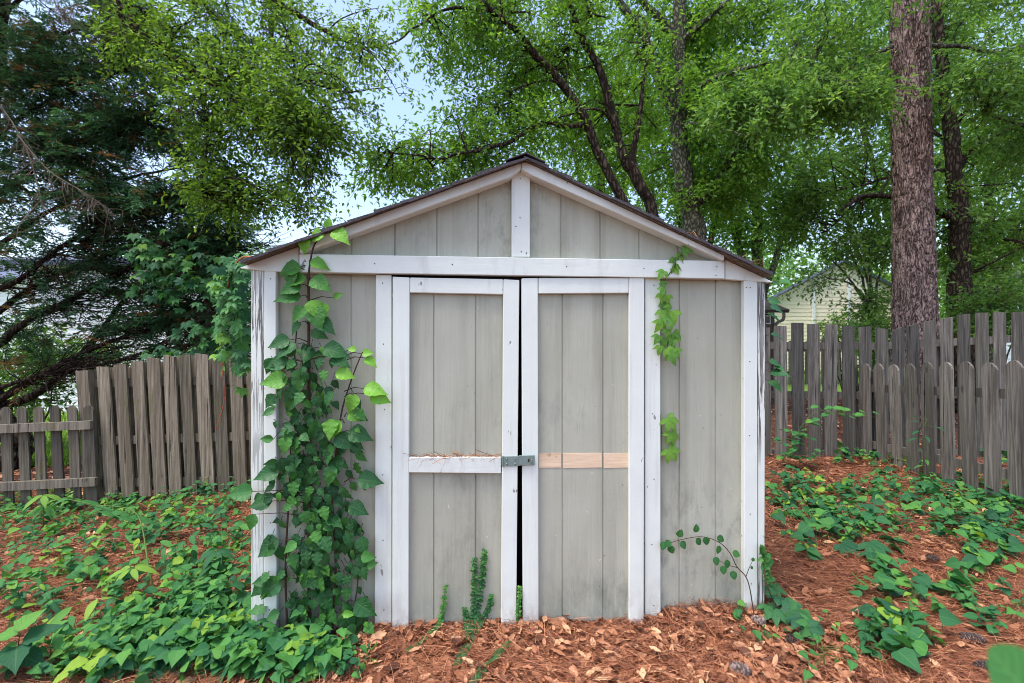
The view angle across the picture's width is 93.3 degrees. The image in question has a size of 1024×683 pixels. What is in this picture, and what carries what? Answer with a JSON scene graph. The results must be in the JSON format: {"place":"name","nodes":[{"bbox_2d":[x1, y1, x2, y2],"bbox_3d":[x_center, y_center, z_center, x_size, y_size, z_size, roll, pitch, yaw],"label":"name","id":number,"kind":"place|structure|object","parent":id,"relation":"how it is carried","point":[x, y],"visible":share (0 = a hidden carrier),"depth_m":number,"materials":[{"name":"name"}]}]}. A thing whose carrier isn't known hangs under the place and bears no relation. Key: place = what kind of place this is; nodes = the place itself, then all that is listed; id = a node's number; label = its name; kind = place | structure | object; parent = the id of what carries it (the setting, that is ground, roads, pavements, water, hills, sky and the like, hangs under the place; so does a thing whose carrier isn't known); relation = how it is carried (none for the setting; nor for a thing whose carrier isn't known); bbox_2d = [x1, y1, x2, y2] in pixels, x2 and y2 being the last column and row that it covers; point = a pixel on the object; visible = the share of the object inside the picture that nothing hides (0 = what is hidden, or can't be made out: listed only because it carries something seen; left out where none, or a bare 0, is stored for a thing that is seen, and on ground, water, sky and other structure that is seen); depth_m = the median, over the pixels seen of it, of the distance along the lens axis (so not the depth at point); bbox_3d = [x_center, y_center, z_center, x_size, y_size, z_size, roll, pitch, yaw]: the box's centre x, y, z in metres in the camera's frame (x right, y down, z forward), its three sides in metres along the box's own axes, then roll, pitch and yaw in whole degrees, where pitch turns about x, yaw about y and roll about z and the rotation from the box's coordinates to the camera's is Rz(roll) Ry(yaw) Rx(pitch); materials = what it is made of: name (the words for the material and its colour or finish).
{"place":"outdoors","nodes":[
{"label":"outdoors","id":0,"kind":"place"},
{"bbox_2d":[0,369,858,465],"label":"lawn","id":1,"kind":"structure","parent":0,"point":[806,387],"depth_m":13.52,"materials":[{"name":"green plant"}]},
{"bbox_2d":[0,413,81,466],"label":"lawn grass","id":2,"kind":"structure","parent":1,"relation":"on","point":[65,456],"depth_m":7.33,"materials":[{"name":"green plant"}]},
{"bbox_2d":[0,301,98,446],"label":"leafy shrub","id":3,"kind":"object","parent":1,"relation":"on","point":[5,376],"visible":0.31,"depth_m":7.25,"materials":[{"name":"green plant"}]},
{"bbox_2d":[0,257,125,381],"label":"grey roofed house","id":4,"kind":"structure","parent":1,"relation":"on","point":[3,297],"depth_m":19.99,"materials":[{"name":"white plastic"}]},
{"bbox_2d":[55,333,149,396],"bbox_3d":[-7.349,0.766,8.746,1.490,1.962,1.755,0,0,-28],"label":"leafy shrub","id":5,"kind":"object","parent":1,"relation":"on","point":[97,351],"visible":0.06,"depth_m":8.55,"materials":[{"name":"green plant"}]},
{"bbox_2d":[0,260,251,411],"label":"white house","id":6,"kind":"structure","parent":1,"relation":"on","point":[70,332],"depth_m":11.49,"materials":[{"name":"plastic"}]},
{"bbox_2d":[0,0,291,471],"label":"cypress tree","id":7,"kind":"object","parent":1,"relation":"on","point":[59,75],"visible":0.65,"depth_m":5.99,"materials":[{"name":"green plant"}]},
{"bbox_2d":[0,0,141,261],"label":"dead branch","id":8,"kind":"object","parent":7,"relation":"attached to","point":[60,10],"visible":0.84,"depth_m":5.48,"materials":[{"name":"wood"}]},
{"bbox_2d":[99,227,250,361],"bbox_3d":[-4.068,-0.529,5.794,2.316,1.868,0.942,0,0,0],"label":"broadleaf creeper","id":9,"kind":"object","parent":7,"relation":"attached to","point":[188,282],"visible":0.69,"depth_m":5.58,"materials":[{"name":"green plant"}]},
{"bbox_2d":[246,240,278,255],"bbox_3d":[-9.010,-1.164,17.821,2.823,5.240,3.655,0,0,-34],"label":"background tree","id":10,"kind":"object","parent":1,"relation":"on","point":[259,248],"visible":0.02,"depth_m":17.57,"materials":[{"name":"green plant"}]},
{"bbox_2d":[501,1,704,206],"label":"background tree","id":11,"kind":"object","parent":1,"relation":"on","point":[598,47],"visible":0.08,"depth_m":13.57,"materials":[{"name":"green plant"}]},
{"bbox_2d":[607,0,801,258],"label":"background tree","id":12,"kind":"object","parent":1,"relation":"on","point":[679,223],"visible":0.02,"depth_m":15.12,"materials":[{"name":"green plant"}]},
{"bbox_2d":[654,48,867,298],"bbox_3d":[8.182,-4.203,15.594,8.125,11.386,5.568,0,0,0],"label":"background tree","id":13,"kind":"object","parent":1,"relation":"on","point":[757,252],"visible":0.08,"depth_m":15.21,"materials":[{"name":"green plant"}]},
{"bbox_2d":[765,300,788,401],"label":"brown outbuilding","id":14,"kind":"structure","parent":1,"relation":"on","point":[771,323],"depth_m":10.94,"materials":[{"name":"brown wood"}]},
{"bbox_2d":[765,315,770,323],"bbox_3d":[5.761,-0.494,10.962,0.200,0.200,0.036,0,0,0],"label":"window","id":15,"kind":"structure","parent":14,"relation":"in","point":[768,317],"depth_m":10.94,"materials":[{"name":"grey glass"}]},
{"bbox_2d":[787,341,888,383],"bbox_3d":[10.297,0.690,15.520,6.160,1.460,0.065,0,0,0],"label":"picket fence","id":16,"kind":"object","parent":1,"relation":"on","point":[805,371],"visible":0.03,"depth_m":15.49,"materials":[{"name":"wood"}]},
{"bbox_2d":[790,0,1023,226],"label":"background tree","id":17,"kind":"object","parent":1,"relation":"on","point":[977,37],"visible":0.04,"depth_m":16.23,"materials":[{"name":"green plant"}]},
{"bbox_2d":[875,108,1023,362],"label":"background tree","id":18,"kind":"object","parent":1,"relation":"on","point":[990,201],"visible":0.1,"depth_m":14.49,"materials":[{"name":"green plant"}]},
{"bbox_2d":[0,398,1023,682],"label":"ground","id":19,"kind":"structure","parent":0,"point":[766,532],"depth_m":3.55,"materials":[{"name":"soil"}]},
{"bbox_2d":[0,608,68,678],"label":"seedling","id":20,"kind":"object","parent":19,"relation":"on","point":[25,653],"visible":0.98,"depth_m":2.02,"materials":[{"name":"green plant"}]},
{"bbox_2d":[22,494,65,525],"bbox_3d":[-4.099,1.496,4.231,0.284,0.302,0.286,0,0,0],"label":"sapling","id":21,"kind":"object","parent":19,"relation":"on","point":[44,501],"visible":0.97,"depth_m":4.21,"materials":[{"name":"green plant"}]},
{"bbox_2d":[0,405,98,509],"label":"picket fence","id":22,"kind":"object","parent":19,"relation":"on","point":[42,483],"visible":0.91,"depth_m":4.84,"materials":[{"name":"grey wood"}]},
{"bbox_2d":[63,647,115,671],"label":"seedling","id":23,"kind":"object","parent":19,"relation":"on","point":[83,662],"visible":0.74,"depth_m":2.00,"materials":[{"name":"green plant"}]},
{"bbox_2d":[47,498,157,603],"bbox_3d":[-2.334,1.190,2.880,0.988,0.471,0.246,0,0,20],"label":"sapling","id":24,"kind":"object","parent":19,"relation":"on","point":[107,511],"visible":0.96,"depth_m":2.90,"materials":[{"name":"green plant"}]},
{"bbox_2d":[104,564,159,593],"bbox_3d":[-2.066,1.321,2.632,0.250,0.183,0.221,0,0,0],"label":"sapling","id":25,"kind":"object","parent":19,"relation":"on","point":[123,571],"visible":0.93,"depth_m":2.62,"materials":[{"name":"green plant"}]},
{"bbox_2d":[75,353,250,498],"bbox_3d":[-3.216,0.854,4.939,2.366,1.468,0.142,0,0,0],"label":"board fence","id":26,"kind":"object","parent":19,"relation":"on","point":[156,422],"visible":0.67,"depth_m":4.91,"materials":[{"name":"grey wood"}]},
{"bbox_2d":[0,476,378,682],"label":"ground cover","id":27,"kind":"object","parent":19,"relation":"on","point":[189,624],"visible":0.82,"depth_m":2.36,"materials":[{"name":"green plant"}]},
{"bbox_2d":[195,548,236,578],"bbox_3d":[-1.762,1.329,2.876,0.217,0.172,0.206,0,0,-34],"label":"sapling","id":28,"kind":"object","parent":19,"relation":"on","point":[208,555],"visible":0.79,"depth_m":2.84,"materials":[{"name":"green plant"}]},
{"bbox_2d":[237,524,250,563],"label":"seedling","id":29,"kind":"object","parent":19,"relation":"on","point":[247,541],"visible":0.39,"depth_m":2.88,"materials":[{"name":"green plant"}]},
{"bbox_2d":[81,0,425,246],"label":"overhanging oak tree","id":30,"kind":"object","parent":19,"relation":"on","point":[290,115],"visible":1,"depth_m":4.79,"materials":[{"name":"green plant"}]},
{"bbox_2d":[406,585,448,651],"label":"creeping fig shoot","id":31,"kind":"object","parent":19,"relation":"on","point":[441,616],"visible":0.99,"depth_m":2.33,"materials":[{"name":"green plant"}]},
{"bbox_2d":[453,548,493,666],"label":"creeping fig shoot","id":32,"kind":"object","parent":19,"relation":"on","point":[475,614],"visible":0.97,"depth_m":2.35,"materials":[{"name":"green plant"}]},
{"bbox_2d":[470,585,522,682],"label":"creeping fig shoot","id":33,"kind":"object","parent":19,"relation":"on","point":[518,614],"visible":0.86,"depth_m":2.15,"materials":[{"name":"green plant"}]},
{"bbox_2d":[240,152,772,630],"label":"garden shed","id":34,"kind":"structure","parent":19,"relation":"on","point":[512,318],"depth_m":2.37,"materials":[{"name":"grey paint"}]},
{"bbox_2d":[206,252,250,428],"bbox_3d":[-1.868,-0.027,3.283,0.341,1.288,1.045,0,0,-33],"label":"eave creeper","id":35,"kind":"object","parent":34,"relation":"attached to","point":[229,288],"visible":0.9,"depth_m":3.27,"materials":[{"name":"green plant"}]},
{"bbox_2d":[226,216,390,638],"bbox_3d":[-0.918,0.485,2.230,0.728,2.114,0.156,0,0,-4],"label":"climbing vine","id":36,"kind":"object","parent":34,"relation":"attached to","point":[317,508],"visible":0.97,"depth_m":2.22,"materials":[{"name":"green plant"}]},
{"bbox_2d":[392,277,534,628],"bbox_3d":[-0.231,0.566,2.342,0.682,1.747,0.066,0,0,-2],"label":"door","id":37,"kind":"structure","parent":34,"relation":"in","point":[456,340],"depth_m":2.35,"materials":[{"name":"grey paint"}]},
{"bbox_2d":[403,445,501,473],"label":"rail needles","id":38,"kind":"object","parent":37,"relation":"on","point":[452,456],"visible":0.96,"depth_m":2.33,"materials":[{"name":"brown plant"}]},
{"bbox_2d":[521,278,643,623],"bbox_3d":[0.352,0.560,2.402,0.617,1.760,0.038,0,0,-5],"label":"door","id":39,"kind":"structure","parent":34,"relation":"in","point":[582,339],"depth_m":2.41,"materials":[{"name":"grey paint"}]},
{"bbox_2d":[659,413,680,463],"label":"creeper sprig","id":40,"kind":"object","parent":34,"relation":"attached to","point":[669,422],"visible":1,"depth_m":2.44,"materials":[{"name":"green plant"}]},
{"bbox_2d":[651,246,692,365],"bbox_3d":[0.805,-0.182,2.413,0.222,0.607,0.073,0,0,-10],"label":"hanging creeper","id":41,"kind":"object","parent":34,"relation":"hanging from","point":[671,352],"visible":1,"depth_m":2.40,"materials":[{"name":"green plant"}]},
{"bbox_2d":[627,202,762,265],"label":"roof needles","id":42,"kind":"object","parent":34,"relation":"on","point":[722,245],"visible":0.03,"depth_m":2.45,"materials":[{"name":"brown plant"}]},
{"bbox_2d":[765,278,792,435],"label":"side wall creeper","id":43,"kind":"object","parent":34,"relation":"attached to","point":[778,370],"visible":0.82,"depth_m":2.84,"materials":[{"name":"green plant"}]},
{"bbox_2d":[333,0,686,216],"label":"leaning oak tree","id":44,"kind":"object","parent":19,"relation":"on","point":[401,173],"visible":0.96,"depth_m":6.49,"materials":[{"name":"green plant"}]},
{"bbox_2d":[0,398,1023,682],"bbox_3d":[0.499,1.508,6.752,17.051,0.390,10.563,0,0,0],"label":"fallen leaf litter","id":45,"kind":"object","parent":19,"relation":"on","point":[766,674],"visible":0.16,"depth_m":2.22,"materials":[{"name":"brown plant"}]},
{"bbox_2d":[728,661,752,676],"bbox_3d":[0.971,1.394,2.054,0.091,0.057,0.057,-13,33,40],"label":"pine cone","id":46,"kind":"object","parent":45,"relation":"on","point":[746,671],"visible":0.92,"depth_m":2.04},
{"bbox_2d":[392,231,1013,331],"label":"distant woods","id":47,"kind":"object","parent":19,"relation":"on","point":[791,264],"depth_m":45.38,"materials":[{"name":"green plant"}]},
{"bbox_2d":[660,524,754,614],"bbox_3d":[0.987,1.167,2.426,0.498,0.496,0.076,0,0,0],"label":"round leaved sprig","id":48,"kind":"object","parent":19,"relation":"on","point":[706,541],"visible":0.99,"depth_m":2.44,"materials":[{"name":"green plant"}]},
{"bbox_2d":[602,0,889,242],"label":"grey trunk tree","id":49,"kind":"object","parent":19,"relation":"on","point":[706,26],"visible":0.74,"depth_m":8.79,"materials":[{"name":"green plant"}]},
{"bbox_2d":[750,615,766,626],"bbox_3d":[1.216,1.376,2.382,0.049,0.048,0.078,-20,-5,-27],"label":"pine cone","id":50,"kind":"object","parent":19,"relation":"on","point":[761,620],"visible":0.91,"depth_m":2.37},
{"bbox_2d":[757,544,824,642],"bbox_3d":[1.361,1.228,2.440,0.277,0.392,0.437,0,0,0],"label":"corner creeper","id":51,"kind":"object","parent":19,"relation":"on","point":[786,611],"visible":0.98,"depth_m":2.40,"materials":[{"name":"green plant"}]},
{"bbox_2d":[783,633,799,645],"bbox_3d":[1.301,1.384,2.247,0.078,0.048,0.049,-7,-33,-18],"label":"pine cone","id":52,"kind":"object","parent":19,"relation":"on","point":[788,638],"visible":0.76,"depth_m":2.24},
{"bbox_2d":[793,632,857,680],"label":"seedling","id":53,"kind":"object","parent":19,"relation":"on","point":[852,652],"visible":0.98,"depth_m":2.06,"materials":[{"name":"green plant"}]},
{"bbox_2d":[773,405,879,468],"bbox_3d":[3.395,1.040,5.259,1.085,0.695,0.360,0,0,0],"label":"feathery sapling","id":54,"kind":"object","parent":19,"relation":"on","point":[793,448],"visible":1,"depth_m":5.21,"materials":[{"name":"green plant"}]},
{"bbox_2d":[769,202,891,368],"bbox_3d":[7.094,-0.736,9.847,3.877,4.424,1.982,0,0,-35],"label":"multi stem shrub","id":55,"kind":"object","parent":19,"relation":"on","point":[859,243],"visible":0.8,"depth_m":9.80,"materials":[{"name":"green plant"}]},
{"bbox_2d":[813,305,863,389],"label":"leafy shrub","id":56,"kind":"object","parent":19,"relation":"on","point":[833,321],"visible":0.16,"depth_m":12.03,"materials":[{"name":"green plant"}]},
{"bbox_2d":[680,0,1023,189],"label":"spreading oak tree","id":57,"kind":"object","parent":19,"relation":"on","point":[794,102],"visible":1,"depth_m":6.21,"materials":[{"name":"green plant"}]},
{"bbox_2d":[838,308,890,383],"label":"leafy shrub","id":58,"kind":"object","parent":19,"relation":"on","point":[878,322],"visible":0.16,"depth_m":8.02,"materials":[{"name":"green plant"}]},
{"bbox_2d":[732,441,1023,673],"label":"ground cover","id":59,"kind":"object","parent":19,"relation":"on","point":[894,636],"visible":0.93,"depth_m":3.27,"materials":[{"name":"green plant"}]},
{"bbox_2d":[740,0,1023,413],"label":"forked tree","id":60,"kind":"object","parent":19,"relation":"on","point":[963,241],"visible":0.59,"depth_m":9.41,"materials":[{"name":"green plant"}]},
{"bbox_2d":[836,0,939,435],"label":"pine tree","id":61,"kind":"object","parent":19,"relation":"on","point":[914,287],"visible":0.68,"depth_m":7.20,"materials":[{"name":"brown plant"}]},
{"bbox_2d":[765,312,1023,456],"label":"board fence","id":62,"kind":"object","parent":19,"relation":"on","point":[938,352],"visible":0.57,"depth_m":5.79,"materials":[{"name":"grey wood"}]},
{"bbox_2d":[907,416,944,477],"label":"creeper plant","id":63,"kind":"object","parent":19,"relation":"on","point":[928,440],"visible":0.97,"depth_m":4.75,"materials":[{"name":"green plant"}]},
{"bbox_2d":[925,554,940,562],"bbox_3d":[2.653,1.368,3.049,0.078,0.048,0.049,9,34,16],"label":"pine cone","id":64,"kind":"object","parent":19,"relation":"on","point":[930,556],"visible":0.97,"depth_m":3.04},
{"bbox_2d":[855,360,1023,509],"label":"picket fence","id":65,"kind":"object","parent":19,"relation":"on","point":[990,393],"visible":0.82,"depth_m":4.63,"materials":[{"name":"grey wood"}]},
{"bbox_2d":[958,632,986,646],"bbox_3d":[2.109,1.365,2.217,0.096,0.060,0.060,-6,-38,22],"label":"pine cone","id":66,"kind":"object","parent":19,"relation":"on","point":[971,635],"visible":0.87,"depth_m":2.21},
{"bbox_2d":[972,660,988,672],"bbox_3d":[1.984,1.365,2.030,0.078,0.048,0.049,-8,-7,9],"label":"pine cone","id":67,"kind":"object","parent":19,"relation":"on","point":[978,663],"visible":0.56,"depth_m":2.03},
{"bbox_2d":[939,266,1023,363],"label":"leafy shrub","id":68,"kind":"object","parent":19,"relation":"on","point":[998,300],"visible":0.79,"depth_m":8.13,"materials":[{"name":"green plant"}]},
{"bbox_2d":[987,644,1023,682],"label":"leaf","id":69,"kind":"object","parent":19,"relation":"on","point":[1005,663],"visible":1,"depth_m":0.38,"materials":[{"name":"green plant"}]},
{"bbox_2d":[0,0,1023,324],"label":"sky","id":70,"kind":"structure","parent":0,"point":[394,107],"materials":[{"name":"blue"}]},
{"bbox_2d":[767,260,891,368],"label":"cream house","id":71,"kind":"structure","parent":0,"point":[804,311],"depth_m":23.99,"materials":[{"name":"plastic"}]},
{"bbox_2d":[937,265,1020,362],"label":"pale house","id":72,"kind":"structure","parent":0,"point":[1009,355],"depth_m":18.99,"materials":[{"name":"white plastic"}]}
]}

